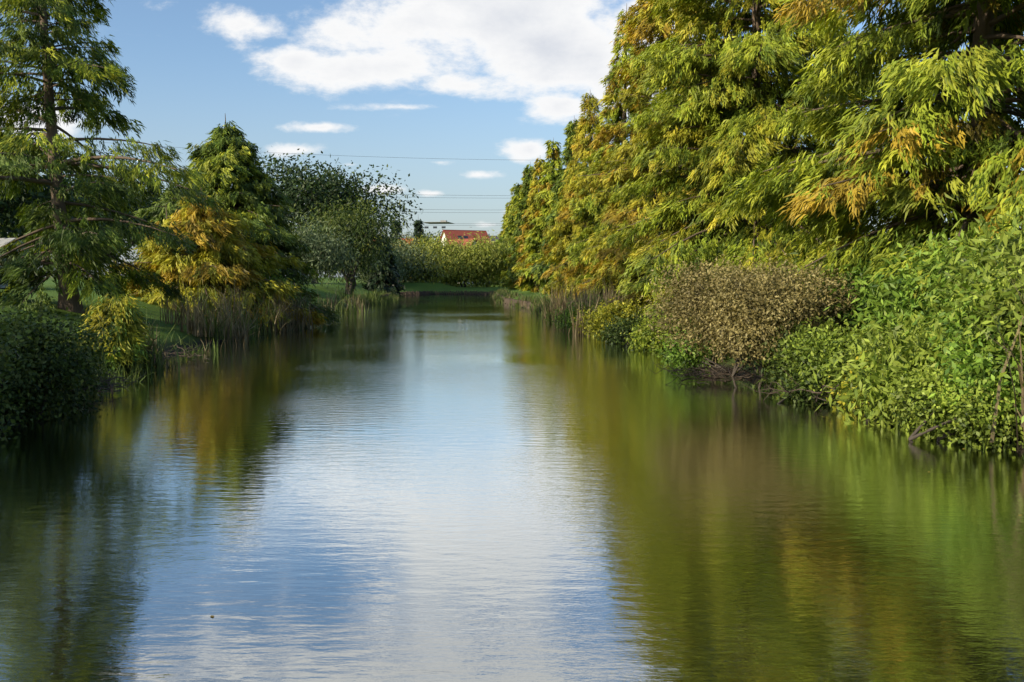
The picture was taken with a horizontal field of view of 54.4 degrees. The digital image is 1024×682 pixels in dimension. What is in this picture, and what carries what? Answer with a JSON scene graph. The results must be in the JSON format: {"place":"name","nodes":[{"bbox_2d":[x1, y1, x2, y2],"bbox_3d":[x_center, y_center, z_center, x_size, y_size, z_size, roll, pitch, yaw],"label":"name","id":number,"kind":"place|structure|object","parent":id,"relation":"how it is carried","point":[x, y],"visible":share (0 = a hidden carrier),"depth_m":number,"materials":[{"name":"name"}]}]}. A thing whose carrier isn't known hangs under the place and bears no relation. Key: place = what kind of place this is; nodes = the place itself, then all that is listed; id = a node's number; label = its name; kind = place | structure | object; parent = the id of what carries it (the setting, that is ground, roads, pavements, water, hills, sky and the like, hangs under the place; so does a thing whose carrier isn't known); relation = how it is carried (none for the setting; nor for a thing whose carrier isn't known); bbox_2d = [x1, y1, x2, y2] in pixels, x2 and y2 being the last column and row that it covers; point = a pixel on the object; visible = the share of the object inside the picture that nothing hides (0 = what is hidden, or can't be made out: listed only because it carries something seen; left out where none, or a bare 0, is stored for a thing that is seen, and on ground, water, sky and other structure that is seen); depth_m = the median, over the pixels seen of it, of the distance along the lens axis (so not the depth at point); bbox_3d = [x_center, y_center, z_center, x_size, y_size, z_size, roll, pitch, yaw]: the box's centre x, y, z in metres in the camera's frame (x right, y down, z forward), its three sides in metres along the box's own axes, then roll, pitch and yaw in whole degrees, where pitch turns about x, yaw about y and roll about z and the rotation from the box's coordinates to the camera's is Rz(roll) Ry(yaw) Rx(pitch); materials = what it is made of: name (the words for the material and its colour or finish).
{"place":"outdoors","nodes":[
{"label":"outdoors","id":0,"kind":"place"},
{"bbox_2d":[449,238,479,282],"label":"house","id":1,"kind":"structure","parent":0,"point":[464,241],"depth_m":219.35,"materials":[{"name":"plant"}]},
{"bbox_2d":[440,230,498,249],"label":"house","id":2,"kind":"structure","parent":0,"point":[461,233],"depth_m":247.75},
{"bbox_2d":[0,294,1023,681],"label":"river","id":3,"kind":"structure","parent":0,"point":[448,488],"depth_m":10.05,"materials":[{"name":"blue liquid"}]},
{"bbox_2d":[61,370,145,396],"bbox_3d":[-9.237,0.944,20.866,2.630,0.537,3.141,0,4,0],"label":"brushwood","id":4,"kind":"object","parent":3,"relation":"on","point":[111,388],"visible":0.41,"depth_m":21.38,"materials":[{"name":"brown wood"}]},
{"bbox_2d":[158,345,210,360],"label":"grass","id":5,"kind":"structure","parent":3,"relation":"on","point":[183,352],"depth_m":30.07,"materials":[{"name":"green plant"}]},
{"bbox_2d":[380,290,534,308],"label":"timber piling","id":6,"kind":"object","parent":3,"relation":"on","point":[507,300],"visible":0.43,"depth_m":139.66,"materials":[{"name":"wood"}]},
{"bbox_2d":[649,356,764,384],"bbox_3d":[4.903,0.673,23.765,3.333,0.700,3.252,0,4,0],"label":"olive brushwood","id":7,"kind":"object","parent":3,"relation":"on","point":[711,378],"visible":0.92,"depth_m":23.60,"materials":[{"name":"brown plant"}]},
{"bbox_2d":[0,277,1023,453],"bbox_3d":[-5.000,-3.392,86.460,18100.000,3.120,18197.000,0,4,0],"label":"ground","id":8,"kind":"structure","parent":0,"point":[49,285],"depth_m":40.73,"materials":[{"name":"green plant"}]},
{"bbox_2d":[0,238,32,287],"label":"building","id":9,"kind":"structure","parent":8,"relation":"on","point":[4,240],"depth_m":70.64,"materials":[{"name":"white"}]},
{"bbox_2d":[0,297,42,441],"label":"bush","id":10,"kind":"object","parent":8,"relation":"on","point":[4,347],"visible":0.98,"depth_m":14.39,"materials":[{"name":"green plant"}]},
{"bbox_2d":[0,124,98,242],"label":"tree","id":11,"kind":"object","parent":8,"relation":"on","point":[6,207],"visible":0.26,"depth_m":74.33,"materials":[{"name":"green plant"}]},
{"bbox_2d":[0,297,122,425],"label":"bush","id":12,"kind":"object","parent":8,"relation":"on","point":[35,392],"visible":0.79,"depth_m":17.41,"materials":[{"name":"green plant"}]},
{"bbox_2d":[0,173,145,261],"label":"tree","id":13,"kind":"object","parent":8,"relation":"on","point":[13,235],"visible":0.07,"depth_m":92.39,"materials":[{"name":"green plant"}]},
{"bbox_2d":[51,327,110,396],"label":"bush","id":14,"kind":"object","parent":8,"relation":"on","point":[95,367],"visible":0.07,"depth_m":21.11,"materials":[{"name":"green plant"}]},
{"bbox_2d":[73,249,120,277],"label":"belt tree","id":15,"kind":"object","parent":8,"relation":"on","point":[95,264],"visible":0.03,"depth_m":454.99,"materials":[{"name":"green plant"}]},
{"bbox_2d":[0,0,223,313],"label":"bald cypress","id":16,"kind":"object","parent":8,"relation":"on","point":[63,242],"visible":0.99,"depth_m":34.58,"materials":[{"name":"green plant"}]},
{"bbox_2d":[74,292,155,373],"bbox_3d":[-10.440,-0.035,25.976,2.222,2.560,2.217,0,4,0],"label":"bush","id":17,"kind":"object","parent":8,"relation":"on","point":[128,319],"visible":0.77,"depth_m":25.63,"materials":[{"name":"green plant"}]},
{"bbox_2d":[69,165,173,258],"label":"tree","id":18,"kind":"object","parent":8,"relation":"on","point":[146,203],"visible":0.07,"depth_m":108.56,"materials":[{"name":"green plant"}]},
{"bbox_2d":[61,309,189,373],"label":"green reeds","id":19,"kind":"object","parent":8,"relation":"on","point":[153,348],"visible":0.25,"depth_m":26.63,"materials":[{"name":"green plant"}]},
{"bbox_2d":[125,244,142,263],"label":"building","id":20,"kind":"structure","parent":8,"relation":"on","point":[133,252],"depth_m":403.06,"materials":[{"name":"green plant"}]},
{"bbox_2d":[125,207,167,294],"bbox_3d":[-16.293,-3.607,50.205,6.825,6.443,6.296,0,4,0],"label":"bald cypress","id":21,"kind":"object","parent":8,"relation":"on","point":[144,254],"visible":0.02,"depth_m":49.03,"materials":[{"name":"plant"}]},
{"bbox_2d":[123,182,169,255],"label":"tree","id":22,"kind":"object","parent":8,"relation":"on","point":[124,240],"depth_m":116.31,"materials":[{"name":"green plant"}]},
{"bbox_2d":[24,289,407,413],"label":"bank grass","id":23,"kind":"structure","parent":8,"relation":"on","point":[387,299],"depth_m":33.03,"materials":[{"name":"green plant"}]},
{"bbox_2d":[110,188,328,331],"bbox_3d":[-14.044,-3.299,47.253,10.210,8.106,9.298,0,4,0],"label":"bald cypress","id":24,"kind":"object","parent":8,"relation":"on","point":[226,254],"visible":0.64,"depth_m":45.60,"materials":[{"name":"yellow plant"}]},
{"bbox_2d":[123,115,342,323],"bbox_3d":[-15.488,-6.256,54.911,11.047,12.426,11.936,-3,5,-37],"label":"bald cypress","id":25,"kind":"object","parent":8,"relation":"on","point":[225,158],"visible":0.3,"depth_m":53.27,"materials":[{"name":"green plant"}]},
{"bbox_2d":[145,276,325,342],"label":"tan reeds","id":26,"kind":"object","parent":8,"relation":"on","point":[196,325],"visible":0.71,"depth_m":39.47,"materials":[{"name":"plant"}]},
{"bbox_2d":[259,268,310,307],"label":"shrub","id":27,"kind":"object","parent":8,"relation":"on","point":[268,277],"visible":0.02,"depth_m":49.98,"materials":[{"name":"green plant"}]},
{"bbox_2d":[275,202,365,289],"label":"willow","id":28,"kind":"object","parent":8,"relation":"on","point":[326,254],"visible":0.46,"depth_m":80.64,"materials":[{"name":"green plant"}]},
{"bbox_2d":[256,149,421,282],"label":"tree","id":29,"kind":"object","parent":8,"relation":"on","point":[295,186],"visible":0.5,"depth_m":129.40,"materials":[{"name":"green plant"}]},
{"bbox_2d":[292,287,386,319],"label":"reeds","id":30,"kind":"object","parent":8,"relation":"on","point":[373,299],"visible":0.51,"depth_m":75.51,"materials":[{"name":"green plant"}]},
{"bbox_2d":[291,181,418,295],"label":"willow","id":31,"kind":"object","parent":8,"relation":"on","point":[364,231],"visible":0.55,"depth_m":98.47,"materials":[{"name":"green plant"}]},
{"bbox_2d":[353,238,412,283],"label":"willow","id":32,"kind":"object","parent":8,"relation":"on","point":[399,263],"visible":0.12,"depth_m":147.97,"materials":[{"name":"green plant"}]},
{"bbox_2d":[361,235,405,296],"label":"spruce","id":33,"kind":"object","parent":8,"relation":"on","point":[387,283],"visible":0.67,"depth_m":126.65,"materials":[{"name":"green plant"}]},
{"bbox_2d":[389,218,404,279],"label":"tree","id":34,"kind":"object","parent":8,"relation":"on","point":[399,226],"visible":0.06,"depth_m":203.60,"materials":[{"name":"green plant"}]},
{"bbox_2d":[393,236,419,277],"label":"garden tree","id":35,"kind":"object","parent":8,"relation":"on","point":[408,243],"visible":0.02,"depth_m":193.82,"materials":[{"name":"green plant"}]},
{"bbox_2d":[372,231,457,282],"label":"bush","id":36,"kind":"object","parent":8,"relation":"on","point":[407,249],"visible":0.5,"depth_m":155.32,"materials":[{"name":"green plant"}]},
{"bbox_2d":[412,219,424,279],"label":"tree","id":37,"kind":"object","parent":8,"relation":"on","point":[418,226],"visible":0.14,"depth_m":213.32,"materials":[{"name":"green plant"}]},
{"bbox_2d":[403,230,439,241],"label":"building","id":38,"kind":"structure","parent":8,"relation":"on","point":[425,235],"depth_m":327.21,"materials":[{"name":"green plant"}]},
{"bbox_2d":[423,229,442,243],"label":"building","id":39,"kind":"structure","parent":8,"relation":"on","point":[432,234],"depth_m":395.30,"materials":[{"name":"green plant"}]},
{"bbox_2d":[400,228,470,285],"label":"willow","id":40,"kind":"object","parent":8,"relation":"on","point":[435,246],"visible":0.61,"depth_m":156.48,"materials":[{"name":"green plant"}]},
{"bbox_2d":[424,220,453,237],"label":"flat block","id":41,"kind":"structure","parent":8,"relation":"on","point":[443,221],"depth_m":344.38,"materials":[{"name":"concrete"}]},
{"bbox_2d":[419,235,505,286],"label":"bush","id":42,"kind":"object","parent":8,"relation":"on","point":[466,272],"visible":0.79,"depth_m":156.66,"materials":[{"name":"green plant"}]},
{"bbox_2d":[447,229,512,286],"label":"willow","id":43,"kind":"object","parent":8,"relation":"on","point":[489,280],"visible":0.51,"depth_m":159.28,"materials":[{"name":"green plant"}]},
{"bbox_2d":[490,234,505,280],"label":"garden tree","id":44,"kind":"object","parent":8,"relation":"on","point":[497,247],"visible":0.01,"depth_m":182.24,"materials":[{"name":"green plant"}]},
{"bbox_2d":[496,202,509,281],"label":"tree","id":45,"kind":"object","parent":8,"relation":"on","point":[504,218],"visible":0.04,"depth_m":203.85,"materials":[{"name":"green plant"}]},
{"bbox_2d":[496,183,515,280],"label":"bald cypress","id":46,"kind":"object","parent":8,"relation":"on","point":[507,224],"visible":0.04,"depth_m":187.74,"materials":[{"name":"green plant"}]},
{"bbox_2d":[500,183,521,286],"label":"bald cypress","id":47,"kind":"object","parent":8,"relation":"on","point":[516,197],"visible":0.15,"depth_m":173.70,"materials":[{"name":"green plant"}]},
{"bbox_2d":[497,170,530,286],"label":"bald cypress","id":48,"kind":"object","parent":8,"relation":"on","point":[505,271],"visible":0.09,"depth_m":157.98,"materials":[{"name":"green plant"}]},
{"bbox_2d":[503,164,538,289],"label":"bald cypress","id":49,"kind":"object","parent":8,"relation":"on","point":[510,262],"visible":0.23,"depth_m":144.36,"materials":[{"name":"green plant"}]},
{"bbox_2d":[511,158,549,290],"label":"bald cypress","id":50,"kind":"object","parent":8,"relation":"on","point":[535,186],"visible":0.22,"depth_m":129.03,"materials":[{"name":"green plant"}]},
{"bbox_2d":[514,138,562,292],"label":"bald cypress","id":51,"kind":"object","parent":8,"relation":"on","point":[550,172],"visible":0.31,"depth_m":114.42,"materials":[{"name":"green plant"}]},
{"bbox_2d":[531,119,588,293],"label":"bald cypress","id":52,"kind":"object","parent":8,"relation":"on","point":[567,155],"visible":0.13,"depth_m":99.42,"materials":[{"name":"green plant"}]},
{"bbox_2d":[535,93,614,298],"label":"bald cypress","id":53,"kind":"object","parent":8,"relation":"on","point":[589,108],"visible":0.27,"depth_m":84.67,"materials":[{"name":"green plant"}]},
{"bbox_2d":[544,295,607,329],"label":"shrub","id":54,"kind":"object","parent":8,"relation":"on","point":[567,316],"visible":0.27,"depth_m":47.15,"materials":[{"name":"green plant"}]},
{"bbox_2d":[533,275,642,335],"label":"tan reeds","id":55,"kind":"object","parent":8,"relation":"on","point":[562,304],"visible":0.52,"depth_m":48.89,"materials":[{"name":"plant"}]},
{"bbox_2d":[560,5,660,299],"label":"bald cypress","id":56,"kind":"object","parent":8,"relation":"on","point":[584,208],"visible":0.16,"depth_m":67.81,"materials":[{"name":"green plant"}]},
{"bbox_2d":[574,297,649,336],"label":"shrub","id":57,"kind":"object","parent":8,"relation":"on","point":[607,312],"visible":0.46,"depth_m":42.11,"materials":[{"name":"green plant"}]},
{"bbox_2d":[593,310,664,343],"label":"shrub","id":58,"kind":"object","parent":8,"relation":"on","point":[618,328],"visible":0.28,"depth_m":37.80,"materials":[{"name":"green plant"}]},
{"bbox_2d":[620,310,684,351],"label":"shrub","id":59,"kind":"object","parent":8,"relation":"on","point":[645,336],"visible":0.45,"depth_m":33.97,"materials":[{"name":"green plant"}]},
{"bbox_2d":[565,0,764,308],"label":"bald cypress","id":60,"kind":"object","parent":8,"relation":"on","point":[649,29],"visible":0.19,"depth_m":54.26,"materials":[{"name":"green plant"}]},
{"bbox_2d":[649,326,729,369],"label":"shrub","id":61,"kind":"object","parent":8,"relation":"on","point":[679,358],"visible":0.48,"depth_m":27.03,"materials":[{"name":"green plant"}]},
{"bbox_2d":[605,0,888,321],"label":"bald cypress","id":62,"kind":"object","parent":8,"relation":"on","point":[729,104],"visible":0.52,"depth_m":37.20,"materials":[{"name":"green plant"}]},
{"bbox_2d":[638,244,864,387],"bbox_3d":[5.487,-0.367,22.737,5.062,3.687,4.346,0,4,0],"label":"olive bush","id":63,"kind":"object","parent":8,"relation":"on","point":[734,318],"visible":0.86,"depth_m":21.86,"materials":[{"name":"brown plant"}]},
{"bbox_2d":[487,287,1023,458],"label":"bank grass","id":64,"kind":"structure","parent":8,"relation":"on","point":[503,292],"depth_m":69.22,"materials":[{"name":"green plant"}]},
{"bbox_2d":[748,313,840,395],"bbox_3d":[6.258,0.482,21.522,2.539,2.327,2.624,0,4,0],"label":"shrub","id":65,"kind":"object","parent":8,"relation":"on","point":[773,363],"visible":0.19,"depth_m":21.12,"materials":[{"name":"green plant"}]},
{"bbox_2d":[741,370,862,404],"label":"fallen branch","id":66,"kind":"object","parent":8,"relation":"on","point":[792,390],"visible":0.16,"depth_m":19.58,"materials":[{"name":"brown wood"}]},
{"bbox_2d":[765,360,848,405],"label":"shrub","id":67,"kind":"object","parent":8,"relation":"on","point":[797,396],"visible":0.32,"depth_m":19.86,"materials":[{"name":"green plant"}]},
{"bbox_2d":[768,312,904,399],"bbox_3d":[6.763,0.514,20.116,3.134,2.230,2.889,0,4,0],"label":"shrub","id":68,"kind":"object","parent":8,"relation":"on","point":[810,351],"visible":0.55,"depth_m":19.84,"materials":[{"name":"green plant"}]},
{"bbox_2d":[797,250,903,334],"bbox_3d":[8.291,-0.635,22.949,3.221,3.309,3.463,-1,4,-16],"label":"shrub","id":69,"kind":"object","parent":8,"relation":"on","point":[857,291],"visible":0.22,"depth_m":22.51,"materials":[{"name":"green plant"}]},
{"bbox_2d":[825,342,910,413],"bbox_3d":[6.946,0.835,18.383,1.864,1.812,2.345,-1,4,-14],"label":"shrub","id":70,"kind":"object","parent":8,"relation":"on","point":[839,402],"visible":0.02,"depth_m":18.69,"materials":[{"name":"green plant"}]},
{"bbox_2d":[713,0,1023,334],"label":"bald cypress","id":71,"kind":"object","parent":8,"relation":"on","point":[946,160],"visible":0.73,"depth_m":22.88,"materials":[{"name":"green plant"}]},
{"bbox_2d":[801,289,969,433],"bbox_3d":[7.110,0.747,17.252,4.192,3.616,3.830,0,4,0],"label":"shrub","id":72,"kind":"object","parent":8,"relation":"on","point":[880,372],"visible":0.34,"depth_m":16.87,"materials":[{"name":"green plant"}]},
{"bbox_2d":[823,212,1008,345],"bbox_3d":[8.836,-0.617,20.154,4.358,4.130,4.328,3,5,42],"label":"shrub","id":73,"kind":"object","parent":8,"relation":"on","point":[900,298],"visible":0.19,"depth_m":19.86,"materials":[{"name":"green plant"}]},
{"bbox_2d":[857,251,1023,448],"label":"bare branches","id":74,"kind":"object","parent":8,"relation":"on","point":[1021,376],"visible":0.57,"depth_m":13.84,"materials":[{"name":"brown wood"}]},
{"bbox_2d":[879,351,1023,452],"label":"shrub","id":75,"kind":"object","parent":8,"relation":"on","point":[954,423],"visible":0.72,"depth_m":14.80,"materials":[{"name":"green plant"}]},
{"bbox_2d":[904,266,1023,443],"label":"shrub","id":76,"kind":"object","parent":8,"relation":"on","point":[964,357],"visible":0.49,"depth_m":14.67,"materials":[{"name":"green plant"}]},
{"bbox_2d":[904,181,1023,333],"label":"shrub","id":77,"kind":"object","parent":8,"relation":"on","point":[1013,243],"visible":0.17,"depth_m":17.12,"materials":[{"name":"green plant"}]},
{"bbox_2d":[920,213,1023,424],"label":"shrub","id":78,"kind":"object","parent":8,"relation":"on","point":[1012,294],"visible":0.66,"depth_m":14.54,"materials":[{"name":"green plant"}]},
{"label":"pylon","id":79,"kind":"object","parent":8,"relation":"on","visible":0},
{"bbox_2d":[102,142,505,225],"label":"power cables","id":80,"kind":"object","parent":79,"relation":"attached to","point":[408,194],"visible":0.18,"depth_m":304.86,"materials":[{"name":"grey plastic"}]},
{"bbox_2d":[0,0,1023,276],"label":"sky","id":81,"kind":"structure","parent":0,"point":[457,83],"materials":[{"name":"blue"}]}
]}

